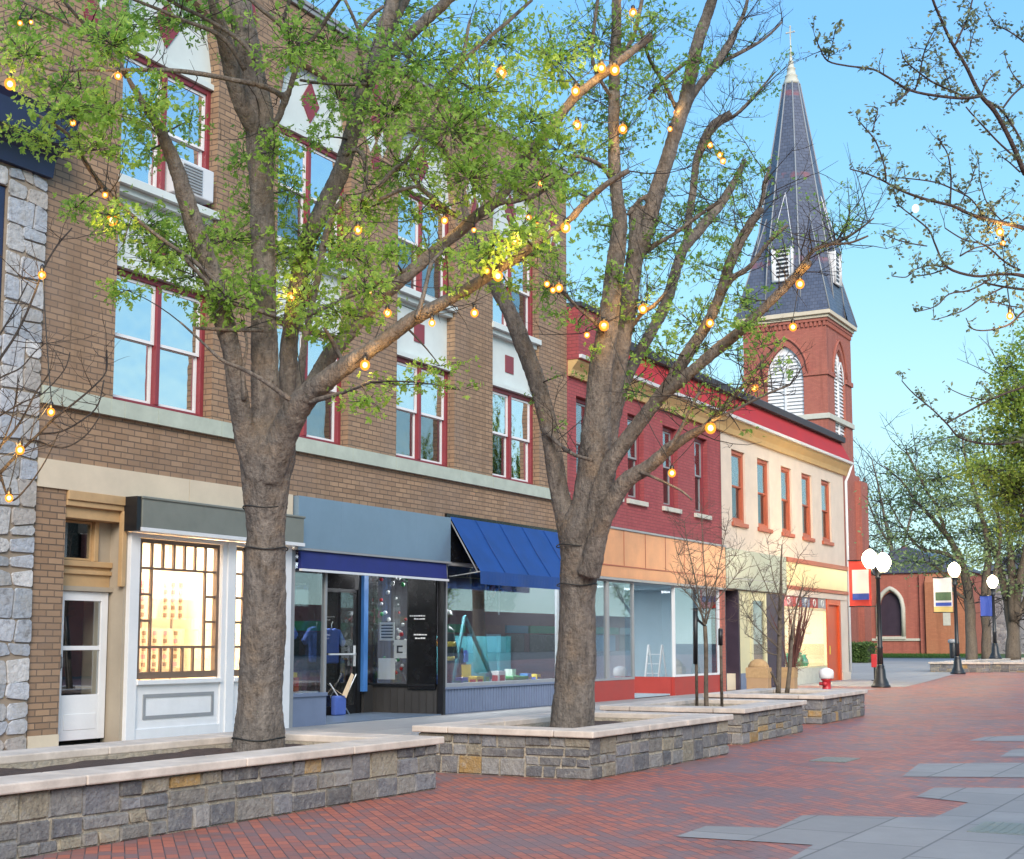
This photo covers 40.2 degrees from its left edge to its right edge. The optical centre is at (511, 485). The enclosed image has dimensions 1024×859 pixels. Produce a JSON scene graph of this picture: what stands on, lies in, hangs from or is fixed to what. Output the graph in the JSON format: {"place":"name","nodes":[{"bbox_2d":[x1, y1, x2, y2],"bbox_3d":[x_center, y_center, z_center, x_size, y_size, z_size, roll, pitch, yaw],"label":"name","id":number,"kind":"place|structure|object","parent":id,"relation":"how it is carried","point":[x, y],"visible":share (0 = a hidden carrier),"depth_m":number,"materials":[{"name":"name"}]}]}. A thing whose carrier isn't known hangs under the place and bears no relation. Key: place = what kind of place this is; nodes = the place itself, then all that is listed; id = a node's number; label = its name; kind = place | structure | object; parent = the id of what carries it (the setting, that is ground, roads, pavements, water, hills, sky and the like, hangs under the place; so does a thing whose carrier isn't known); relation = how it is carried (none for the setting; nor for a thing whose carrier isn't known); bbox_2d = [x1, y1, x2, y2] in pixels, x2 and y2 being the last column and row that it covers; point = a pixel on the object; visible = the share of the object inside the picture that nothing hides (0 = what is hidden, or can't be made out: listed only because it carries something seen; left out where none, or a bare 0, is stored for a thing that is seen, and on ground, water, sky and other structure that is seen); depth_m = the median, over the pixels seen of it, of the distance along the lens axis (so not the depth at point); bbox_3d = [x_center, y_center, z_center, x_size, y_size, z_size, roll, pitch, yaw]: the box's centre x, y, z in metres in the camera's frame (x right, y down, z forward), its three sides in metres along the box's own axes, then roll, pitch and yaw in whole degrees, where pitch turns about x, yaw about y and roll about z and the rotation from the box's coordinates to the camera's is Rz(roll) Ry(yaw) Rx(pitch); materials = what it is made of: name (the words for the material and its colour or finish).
{"place":"outdoors","nodes":[
{"label":"outdoors","id":0,"kind":"place"},
{"bbox_2d":[0,85,79,750],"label":"stone building","id":1,"kind":"structure","parent":0,"point":[23,196],"depth_m":18.48,"materials":[{"name":"grey stone"}]},
{"bbox_2d":[0,186,4,301],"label":"window","id":2,"kind":"structure","parent":1,"relation":"in","point":[2,189],"depth_m":18.49,"materials":[{"name":"blue paint"}]},
{"bbox_2d":[293,678,298,690],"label":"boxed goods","id":3,"kind":"object","parent":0,"point":[295,684],"visible":0.69,"depth_m":23.90,"materials":[{"name":"cardboard"}]},
{"bbox_2d":[59,690,729,745],"bbox_3d":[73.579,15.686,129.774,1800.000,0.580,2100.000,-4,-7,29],"label":"ground","id":4,"kind":"structure","parent":0,"point":[88,741],"depth_m":19.99,"materials":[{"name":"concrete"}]},
{"bbox_2d":[0,0,569,748],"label":"brick commercial building","id":5,"kind":"structure","parent":4,"relation":"on","point":[432,500],"depth_m":23.68,"materials":[{"name":"brown brick"}]},
{"bbox_2d":[64,520,91,560],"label":"transom window","id":6,"kind":"structure","parent":5,"relation":"in","point":[67,521],"depth_m":19.81,"materials":[{"name":"paint"}]},
{"bbox_2d":[58,591,107,740],"bbox_3d":[-6.014,2.510,19.595,0.140,2.060,0.945,-4,-7,29],"label":"door","id":7,"kind":"structure","parent":5,"relation":"in","point":[81,717],"depth_m":19.67,"materials":[{"name":"white paint"}]},
{"bbox_2d":[138,579,157,679],"bbox_3d":[-6.095,2.382,23.116,0.100,1.700,0.620,-4,-7,29],"label":"display board","id":8,"kind":"object","parent":5,"relation":"on","point":[144,599],"visible":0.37,"depth_m":23.23,"materials":[{"name":"white paper"}]},
{"bbox_2d":[113,268,205,416],"bbox_3d":[-5.426,-2.115,21.198,0.196,1.990,2.070,-4,-7,29],"label":"window","id":9,"kind":"structure","parent":5,"relation":"in","point":[163,368],"depth_m":21.18,"materials":[{"name":"glass"}]},
{"bbox_2d":[139,628,184,679],"bbox_3d":[-5.928,2.822,23.365,0.100,0.880,1.300,-4,-7,29],"label":"display board","id":10,"kind":"object","parent":5,"relation":"on","point":[167,637],"visible":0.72,"depth_m":23.46,"materials":[{"name":"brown wood"}]},
{"bbox_2d":[121,51,210,207],"bbox_3d":[-5.411,-5.440,21.562,0.161,2.020,2.070,-4,-7,29],"label":"window","id":11,"kind":"structure","parent":5,"relation":"in","point":[199,156],"depth_m":21.77,"materials":[{"name":"glass"}]},
{"bbox_2d":[160,580,186,678],"bbox_3d":[-5.742,2.451,23.740,0.100,1.700,0.600,-4,-7,29],"label":"display board","id":12,"kind":"object","parent":5,"relation":"in","point":[173,599],"visible":0.98,"depth_m":23.75,"materials":[{"name":"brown wood"}]},
{"bbox_2d":[137,538,219,678],"bbox_3d":[-5.022,1.856,21.031,0.080,2.040,1.740,-4,-7,29],"label":"window","id":13,"kind":"structure","parent":5,"relation":"in","point":[216,554],"depth_m":21.12,"materials":[{"name":"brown wood"}]},
{"bbox_2d":[165,158,213,204],"bbox_3d":[-5.092,-4.734,21.891,0.500,0.510,0.760,-4,-7,29],"label":"air conditioner","id":14,"kind":"object","parent":5,"relation":"attached to","point":[201,179],"visible":0.52,"depth_m":21.79,"materials":[{"name":"plastic"}]},
{"bbox_2d":[234,547,244,675],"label":"window","id":15,"kind":"structure","parent":5,"relation":"in","point":[236,672],"depth_m":22.29,"materials":[{"name":"brown wood"}]},
{"bbox_2d":[277,319,340,444],"bbox_3d":[-3.647,-1.765,24.319,0.176,1.990,2.070,-4,-7,29],"label":"window","id":16,"kind":"structure","parent":5,"relation":"in","point":[323,422],"depth_m":24.74,"materials":[{"name":"glass"}]},
{"bbox_2d":[277,126,343,260],"bbox_3d":[-3.655,-5.089,24.697,0.196,2.020,2.070,-4,-7,29],"label":"window","id":17,"kind":"structure","parent":5,"relation":"in","point":[318,167],"depth_m":24.66,"materials":[{"name":"glass"}]},
{"bbox_2d":[302,626,331,661],"bbox_3d":[-3.786,3.003,27.154,0.100,0.825,0.858,-4,-7,29],"label":"jersey","id":18,"kind":"object","parent":5,"relation":"hanging from","point":[310,636],"visible":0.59,"depth_m":26.97,"materials":[{"name":"blue fabric"}]},
{"bbox_2d":[326,622,345,663],"bbox_3d":[-3.558,3.082,27.593,0.100,0.825,0.858,-4,-7,29],"label":"jersey","id":19,"kind":"object","parent":5,"relation":"hanging from","point":[336,636],"visible":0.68,"depth_m":27.60,"materials":[{"name":"blue fabric"}]},
{"bbox_2d":[326,673,356,715],"bbox_3d":[-3.251,3.999,26.871,0.200,0.798,0.888,-4,-7,29],"label":"bucket","id":20,"kind":"object","parent":5,"relation":"on","point":[338,705],"visible":0.99,"depth_m":26.70,"materials":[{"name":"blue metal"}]},
{"bbox_2d":[326,588,357,714],"bbox_3d":[-3.330,3.203,27.116,0.110,2.420,1.120,-4,-7,29],"label":"door","id":21,"kind":"structure","parent":5,"relation":"in","point":[351,708],"depth_m":27.47,"materials":[{"name":"black metal"}]},
{"bbox_2d":[378,658,394,678],"bbox_3d":[-2.500,3.648,27.945,0.400,0.420,0.007,-4,-7,29],"label":"poster","id":22,"kind":"object","parent":5,"relation":"attached to","point":[386,668],"visible":1,"depth_m":27.94,"materials":[{"name":"white paper"}]},
{"bbox_2d":[380,622,394,639],"bbox_3d":[-2.501,2.912,28.024,0.360,0.360,0.014,-4,-7,29],"label":"poster","id":23,"kind":"object","parent":5,"relation":"attached to","point":[387,630],"visible":1,"depth_m":28.02,"materials":[{"name":"white paper"}]},
{"bbox_2d":[379,577,406,674],"bbox_3d":[-2.344,2.718,28.101,0.762,2.137,0.090,-4,-7,29],"label":"trinket string","id":24,"kind":"object","parent":5,"relation":"hanging from","point":[392,583],"visible":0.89,"depth_m":28.11,"materials":[{"name":"multicoloured plastic"}]},
{"bbox_2d":[394,640,406,657],"bbox_3d":[-2.223,3.242,27.829,0.300,0.360,0.014,-4,-7,29],"label":"poster","id":25,"kind":"object","parent":5,"relation":"attached to","point":[400,648],"visible":1,"depth_m":27.82,"materials":[{"name":"white paper"}]},
{"bbox_2d":[369,579,436,685],"bbox_3d":[-2.145,2.763,27.816,1.560,2.390,0.130,-4,-7,29],"label":"window frame","id":26,"kind":"structure","parent":5,"relation":"in","point":[384,684],"depth_m":27.69,"materials":[{"name":"black metal"}]},
{"bbox_2d":[396,357,447,466],"bbox_3d":[-1.884,-1.414,27.450,0.196,1.990,2.070,-4,-7,29],"label":"window","id":27,"kind":"structure","parent":5,"relation":"in","point":[421,420],"depth_m":27.60,"materials":[{"name":"glass"}]},
{"bbox_2d":[398,192,448,298],"bbox_3d":[-1.884,-4.738,27.823,0.196,2.020,2.070,-4,-7,29],"label":"window","id":28,"kind":"structure","parent":5,"relation":"in","point":[435,281],"depth_m":28.01,"materials":[{"name":"glass"}]},
{"bbox_2d":[437,609,457,682],"bbox_3d":[-1.331,3.313,28.327,0.390,1.630,0.635,-4,-7,29],"label":"clothes dummy","id":29,"kind":"object","parent":5,"relation":"in","point":[452,653],"visible":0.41,"depth_m":28.22,"materials":[{"name":"black plastic"}]},
{"bbox_2d":[452,648,471,676],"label":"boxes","id":30,"kind":"object","parent":5,"relation":"in","point":[463,669],"visible":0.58,"depth_m":29.34,"materials":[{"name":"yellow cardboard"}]},
{"bbox_2d":[452,615,499,682],"bbox_3d":[-0.772,3.472,29.296,0.172,1.514,2.028,-4,-7,29],"label":"easel","id":31,"kind":"object","parent":5,"relation":"in","point":[473,636],"visible":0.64,"depth_m":29.29,"materials":[{"name":"teal paint"}]},
{"bbox_2d":[469,676,483,681],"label":"boxed goods","id":32,"kind":"object","parent":5,"relation":"in","point":[476,678],"visible":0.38,"depth_m":29.18,"materials":[{"name":"cardboard"}]},
{"bbox_2d":[455,636,510,680],"bbox_3d":[-0.968,3.798,30.492,0.030,1.050,3.800,-4,-7,29],"label":"backdrop board","id":33,"kind":"object","parent":5,"relation":"in","point":[488,645],"visible":0.36,"depth_m":31.23,"materials":[{"name":"teal paint"}]},
{"bbox_2d":[470,569,516,613],"bbox_3d":[-0.331,2.252,29.496,0.140,0.900,2.000,-4,-7,29],"label":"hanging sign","id":34,"kind":"object","parent":5,"relation":"hanging from","point":[496,597],"visible":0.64,"depth_m":29.34,"materials":[{"name":"plastic"}]},
{"bbox_2d":[491,671,505,680],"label":"boxed goods","id":35,"kind":"object","parent":5,"relation":"in","point":[498,675],"visible":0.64,"depth_m":29.82,"materials":[{"name":"cardboard"}]},
{"bbox_2d":[445,562,559,686],"bbox_3d":[-0.111,3.028,29.689,0.130,3.400,5.100,-4,-7,29],"label":"display window","id":36,"kind":"structure","parent":5,"relation":"in","point":[557,592],"depth_m":29.17,"materials":[{"name":"grey metal"}]},
{"bbox_2d":[493,387,532,484],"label":"window","id":37,"kind":"structure","parent":5,"relation":"in","point":[512,413],"depth_m":30.76,"materials":[{"name":"glass"}]},
{"bbox_2d":[493,235,532,336],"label":"window","id":38,"kind":"structure","parent":5,"relation":"in","point":[523,300],"depth_m":31.50,"materials":[{"name":"glass"}]},
{"bbox_2d":[506,676,528,679],"bbox_3d":[-0.002,4.284,30.698,0.460,0.230,0.680,-4,-7,29],"label":"plastic crate","id":39,"kind":"object","parent":5,"relation":"on","point":[517,677],"visible":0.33,"depth_m":30.48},
{"bbox_2d":[567,301,729,701],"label":"red brick building","id":40,"kind":"structure","parent":4,"relation":"on","point":[640,606],"depth_m":37.70,"materials":[{"name":"brick"}]},
{"bbox_2d":[576,398,584,445],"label":"window","id":41,"kind":"structure","parent":40,"relation":"in","point":[580,404],"depth_m":33.58,"materials":[{"name":"glass"}]},
{"bbox_2d":[595,584,624,678],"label":"display window","id":42,"kind":"structure","parent":40,"relation":"in","point":[616,592],"depth_m":37.42,"materials":[{"name":"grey glass"}]},
{"bbox_2d":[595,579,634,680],"bbox_3d":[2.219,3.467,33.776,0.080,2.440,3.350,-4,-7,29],"label":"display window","id":43,"kind":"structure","parent":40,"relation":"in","point":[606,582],"depth_m":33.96,"materials":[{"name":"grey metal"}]},
{"bbox_2d":[627,415,648,506],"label":"window","id":44,"kind":"structure","parent":40,"relation":"in","point":[633,453],"depth_m":36.24,"materials":[{"name":"red paint"}]},
{"bbox_2d":[644,645,666,676],"bbox_3d":[3.952,5.018,38.504,0.440,1.306,0.798,-4,-7,29],"label":"stepladder","id":45,"kind":"object","parent":40,"relation":"in","point":[648,653],"visible":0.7,"depth_m":38.46,"materials":[{"name":"metal"}]},
{"bbox_2d":[662,427,681,513],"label":"window","id":46,"kind":"structure","parent":40,"relation":"in","point":[667,433],"depth_m":38.22,"materials":[{"name":"glass"}]},
{"bbox_2d":[671,585,719,676],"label":"display window","id":47,"kind":"structure","parent":40,"relation":"in","point":[672,587],"depth_m":37.61,"materials":[{"name":"white metal"}]},
{"bbox_2d":[694,438,711,519],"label":"window","id":48,"kind":"structure","parent":40,"relation":"in","point":[698,444],"depth_m":40.17,"materials":[{"name":"red paint"}]},
{"bbox_2d":[695,381,853,690],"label":"cream building","id":49,"kind":"structure","parent":4,"relation":"on","point":[788,471],"depth_m":46.19,"materials":[{"name":"paint"}]},
{"bbox_2d":[725,598,726,690],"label":"dark door","id":50,"kind":"structure","parent":49,"relation":"in","point":[725,598],"depth_m":40.81,"materials":[{"name":"paint"}]},
{"bbox_2d":[731,450,748,528],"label":"window","id":51,"kind":"structure","parent":49,"relation":"in","point":[736,457],"depth_m":42.77,"materials":[{"name":"wood"}]},
{"bbox_2d":[757,459,772,533],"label":"window","id":52,"kind":"structure","parent":49,"relation":"in","point":[761,465],"depth_m":44.73,"materials":[{"name":"wood"}]},
{"bbox_2d":[781,467,794,537],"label":"window","id":53,"kind":"structure","parent":49,"relation":"in","point":[785,481],"depth_m":46.69,"materials":[{"name":"wood"}]},
{"bbox_2d":[784,606,826,668],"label":"display window","id":54,"kind":"structure","parent":49,"relation":"in","point":[824,610],"depth_m":49.22,"materials":[{"name":"yellow paint"}]},
{"bbox_2d":[801,474,814,541],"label":"window","id":55,"kind":"structure","parent":49,"relation":"in","point":[806,536],"depth_m":48.62,"materials":[{"name":"wood"}]},
{"bbox_2d":[821,480,833,545],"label":"window","id":56,"kind":"structure","parent":49,"relation":"in","point":[824,485],"depth_m":50.58,"materials":[{"name":"wood"}]},
{"bbox_2d":[823,599,841,680],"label":"door","id":57,"kind":"structure","parent":49,"relation":"in","point":[833,610],"depth_m":50.28,"materials":[{"name":"wood"}]},
{"bbox_2d":[982,550,1023,653],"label":"stone house","id":58,"kind":"structure","parent":4,"relation":"on","point":[1001,633],"depth_m":101.22,"materials":[{"name":"stone"}]},
{"bbox_2d":[21,672,1023,858],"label":"brick pavement","id":59,"kind":"structure","parent":0,"point":[891,737],"depth_m":12.37,"materials":[{"name":"brick"}]},
{"bbox_2d":[0,730,443,858],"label":"stone planter","id":60,"kind":"object","parent":59,"relation":"on","point":[54,799],"visible":0.92,"depth_m":11.05,"materials":[{"name":"stone"}]},
{"bbox_2d":[0,209,128,501],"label":"bare tree","id":61,"kind":"object","parent":60,"relation":"in","point":[4,440],"visible":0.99,"depth_m":9.14,"materials":[{"name":"brown plant"}]},
{"bbox_2d":[5,264,54,501],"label":"string lights","id":62,"kind":"object","parent":61,"relation":"attached to","point":[19,449],"visible":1,"depth_m":9.06,"materials":[{"name":"yellow"}]},
{"bbox_2d":[0,0,710,751],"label":"street tree","id":63,"kind":"object","parent":60,"relation":"in","point":[270,420],"visible":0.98,"depth_m":13.00,"materials":[{"name":"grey plant"}]},
{"bbox_2d":[4,4,619,741],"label":"string lights","id":64,"kind":"object","parent":63,"relation":"attached to","point":[364,364],"visible":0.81,"depth_m":12.43,"materials":[{"name":"yellow"}]},
{"bbox_2d":[412,711,732,779],"bbox_3d":[0.859,3.019,16.582,2.220,0.503,4.070,-4,-7,29],"label":"stone planter","id":65,"kind":"object","parent":59,"relation":"on","point":[611,743],"visible":0.9,"depth_m":15.10,"materials":[{"name":"stone"}]},
{"bbox_2d":[425,0,909,727],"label":"street tree","id":66,"kind":"object","parent":65,"relation":"in","point":[585,516],"visible":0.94,"depth_m":15.98,"materials":[{"name":"grey plant"}]},
{"bbox_2d":[556,5,803,586],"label":"string lights","id":67,"kind":"object","parent":66,"relation":"attached to","point":[710,424],"visible":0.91,"depth_m":15.77,"materials":[{"name":"yellow"}]},
{"bbox_2d":[600,698,806,744],"bbox_3d":[2.973,3.540,21.227,2.180,0.504,3.250,-3,-7,27],"label":"stone planter","id":68,"kind":"object","parent":59,"relation":"on","point":[754,720],"visible":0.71,"depth_m":20.29,"materials":[{"name":"stone"}]},
{"bbox_2d":[693,608,705,705],"bbox_3d":[2.887,2.662,21.664,0.212,1.544,0.216,2,-7,-16],"label":"tree stake","id":69,"kind":"object","parent":68,"relation":"in","point":[696,620],"visible":0.89,"depth_m":21.64,"materials":[{"name":"black metal"}]},
{"bbox_2d":[664,490,759,705],"bbox_3d":[3.074,1.686,21.630,1.623,3.481,1.142,1,-7,-11],"label":"sapling","id":70,"kind":"object","parent":68,"relation":"on","point":[705,637],"visible":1,"depth_m":21.64,"materials":[{"name":"plant"}]},
{"bbox_2d":[718,628,723,706],"bbox_3d":[3.230,2.816,21.655,0.074,1.235,0.197,-1,-6,5],"label":"tree stake","id":71,"kind":"object","parent":68,"relation":"on","point":[720,637],"visible":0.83,"depth_m":21.64,"materials":[{"name":"black metal"}]},
{"bbox_2d":[703,688,867,723],"bbox_3d":[5.161,4.089,26.122,2.200,0.504,3.320,-3,-7,27],"label":"stone planter","id":72,"kind":"object","parent":59,"relation":"on","point":[823,706],"visible":0.64,"depth_m":25.07,"materials":[{"name":"stone"}]},
{"bbox_2d":[729,525,818,692],"bbox_3d":[4.877,2.282,26.055,1.630,3.146,1.633,-4,-7,29],"label":"sapling","id":73,"kind":"object","parent":72,"relation":"in","point":[779,643],"visible":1,"depth_m":26.13,"materials":[{"name":"plant"}]},
{"bbox_2d":[809,757,860,762],"bbox_3d":[3.889,3.293,16.858,0.440,0.010,0.680,-4,-7,29],"label":"utility cover","id":74,"kind":"object","parent":59,"relation":"on","point":[836,759],"visible":1,"depth_m":16.80,"materials":[{"name":"grey metal"}]},
{"bbox_2d":[862,545,890,687],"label":"street lamp","id":75,"kind":"object","parent":59,"relation":"on","point":[881,561],"visible":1,"depth_m":43.94,"materials":[{"name":"metal"}]},
{"bbox_2d":[848,560,875,606],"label":"banner","id":76,"kind":"object","parent":75,"relation":"attached to","point":[860,595],"visible":1,"depth_m":44.43,"materials":[{"name":"red fabric"}]},
{"bbox_2d":[786,0,1023,451],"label":"budding tree","id":77,"kind":"object","parent":59,"relation":"on","point":[981,215],"visible":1,"depth_m":8.34,"materials":[{"name":"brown plant"}]},
{"bbox_2d":[996,224,1016,319],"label":"string lights","id":78,"kind":"object","parent":77,"relation":"attached to","point":[1009,315],"visible":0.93,"depth_m":8.41,"materials":[{"name":"yellow"}]},
{"bbox_2d":[948,559,965,673],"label":"street lamp","id":79,"kind":"object","parent":59,"relation":"on","point":[954,569],"visible":1,"depth_m":56.69,"materials":[{"name":"metal"}]},
{"bbox_2d":[932,577,953,612],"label":"banner","id":80,"kind":"object","parent":79,"relation":"attached to","point":[942,592],"visible":1,"depth_m":57.10,"materials":[{"name":"white fabric"}]},
{"bbox_2d":[928,658,1023,672],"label":"stone planter","id":81,"kind":"object","parent":59,"relation":"on","point":[981,665],"visible":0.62,"depth_m":58.73,"materials":[{"name":"stone"}]},
{"bbox_2d":[987,572,1001,658],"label":"street lamp","id":82,"kind":"object","parent":81,"relation":"on","point":[992,581],"visible":1,"depth_m":65.08,"materials":[{"name":"metal"}]},
{"bbox_2d":[979,595,995,616],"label":"banner","id":83,"kind":"object","parent":82,"relation":"attached to","point":[986,605],"visible":1,"depth_m":65.37,"materials":[{"name":"blue fabric"}]},
{"bbox_2d":[937,313,1023,550],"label":"background tree","id":84,"kind":"object","parent":59,"relation":"on","point":[1009,405],"visible":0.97,"depth_m":37.92,"materials":[{"name":"plant"}]},
{"bbox_2d":[948,448,1023,659],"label":"background tree","id":85,"kind":"object","parent":59,"relation":"on","point":[1011,589],"visible":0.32,"depth_m":72.82,"materials":[{"name":"plant"}]},
{"bbox_2d":[993,660,1023,671],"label":"stone planter","id":86,"kind":"object","parent":59,"relation":"on","point":[1011,666],"visible":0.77,"depth_m":58.35,"materials":[{"name":"stone"}]},
{"bbox_2d":[284,687,872,734],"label":"shop sidewalk","id":87,"kind":"structure","parent":0,"point":[401,726],"depth_m":25.23,"materials":[{"name":"concrete"}]},
{"bbox_2d":[781,667,797,688],"bbox_3d":[7.825,5.480,39.526,0.404,0.720,0.336,-4,-7,29],"label":"cardboard box","id":88,"kind":"object","parent":87,"relation":"on","point":[794,682],"visible":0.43,"depth_m":39.42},
{"bbox_2d":[768,590,814,673],"bbox_3d":[8.033,4.099,39.576,1.363,2.417,1.073,-4,-7,29],"label":"twig bundle","id":89,"kind":"object","parent":88,"relation":"in","point":[798,638],"visible":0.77,"depth_m":39.50,"materials":[{"name":"plant"}]},
{"bbox_2d":[819,668,833,688],"bbox_3d":[8.694,5.387,38.698,0.400,0.720,0.410,-4,-7,29],"label":"fire hydrant","id":90,"kind":"object","parent":87,"relation":"on","point":[826,676],"visible":0.78,"depth_m":38.58,"materials":[{"name":"metal"}]},
{"bbox_2d":[307,0,1023,570],"label":"sky","id":91,"kind":"structure","parent":0,"point":[890,337],"materials":[{"name":"blue"}]},
{"bbox_2d":[746,659,771,688],"bbox_3d":[6.935,5.340,39.353,0.644,0.960,0.336,-4,-7,29],"label":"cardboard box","id":92,"kind":"object","parent":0,"point":[758,673],"visible":0.8,"depth_m":39.23,"materials":[{"name":"cardboard"}]},
{"bbox_2d":[678,735,1023,858],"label":"stone paving","id":93,"kind":"structure","parent":0,"point":[946,835],"depth_m":10.48,"materials":[{"name":"stone"}]},
{"bbox_2d":[967,821,1023,834],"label":"utility cover","id":94,"kind":"object","parent":93,"relation":"on","point":[1001,827],"visible":1,"depth_m":10.56,"materials":[{"name":"grey metal"}]},
{"bbox_2d":[798,658,981,686],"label":"concrete walk","id":95,"kind":"structure","parent":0,"point":[903,672],"depth_m":57.28,"materials":[{"name":"concrete"}]},
{"bbox_2d":[848,641,876,662],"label":"hedge","id":96,"kind":"object","parent":95,"relation":"on","point":[863,651],"visible":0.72,"depth_m":73.19,"materials":[{"name":"green plant"}]},
{"bbox_2d":[871,654,876,680],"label":"newspaper box","id":97,"kind":"object","parent":95,"relation":"on","point":[873,660],"visible":0.64,"depth_m":49.66,"materials":[{"name":"metal"}]},
{"bbox_2d":[849,408,1023,659],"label":"background tree","id":98,"kind":"object","parent":95,"relation":"on","point":[956,555],"visible":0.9,"depth_m":71.32,"materials":[{"name":"plant"}]},
{"bbox_2d":[948,639,954,657],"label":"litter bin","id":99,"kind":"object","parent":95,"relation":"on","point":[951,642],"visible":0.65,"depth_m":67.02,"materials":[{"name":"metal"}]},
{"bbox_2d":[876,653,1023,657],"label":"lawn","id":100,"kind":"structure","parent":0,"point":[1003,655],"depth_m":83.77,"materials":[{"name":"plant"}]},
{"bbox_2d":[736,26,871,642],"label":"church tower","id":101,"kind":"structure","parent":100,"relation":"on","point":[825,321],"depth_m":93.36,"materials":[{"name":"brick"}]},
{"bbox_2d":[853,439,942,555],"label":"background tree","id":102,"kind":"object","parent":100,"relation":"on","point":[877,520],"visible":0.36,"depth_m":117.72,"materials":[{"name":"plant"}]},
{"bbox_2d":[871,547,982,653],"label":"church chapel","id":103,"kind":"structure","parent":100,"relation":"on","point":[912,622],"depth_m":98.37,"materials":[{"name":"brick"}]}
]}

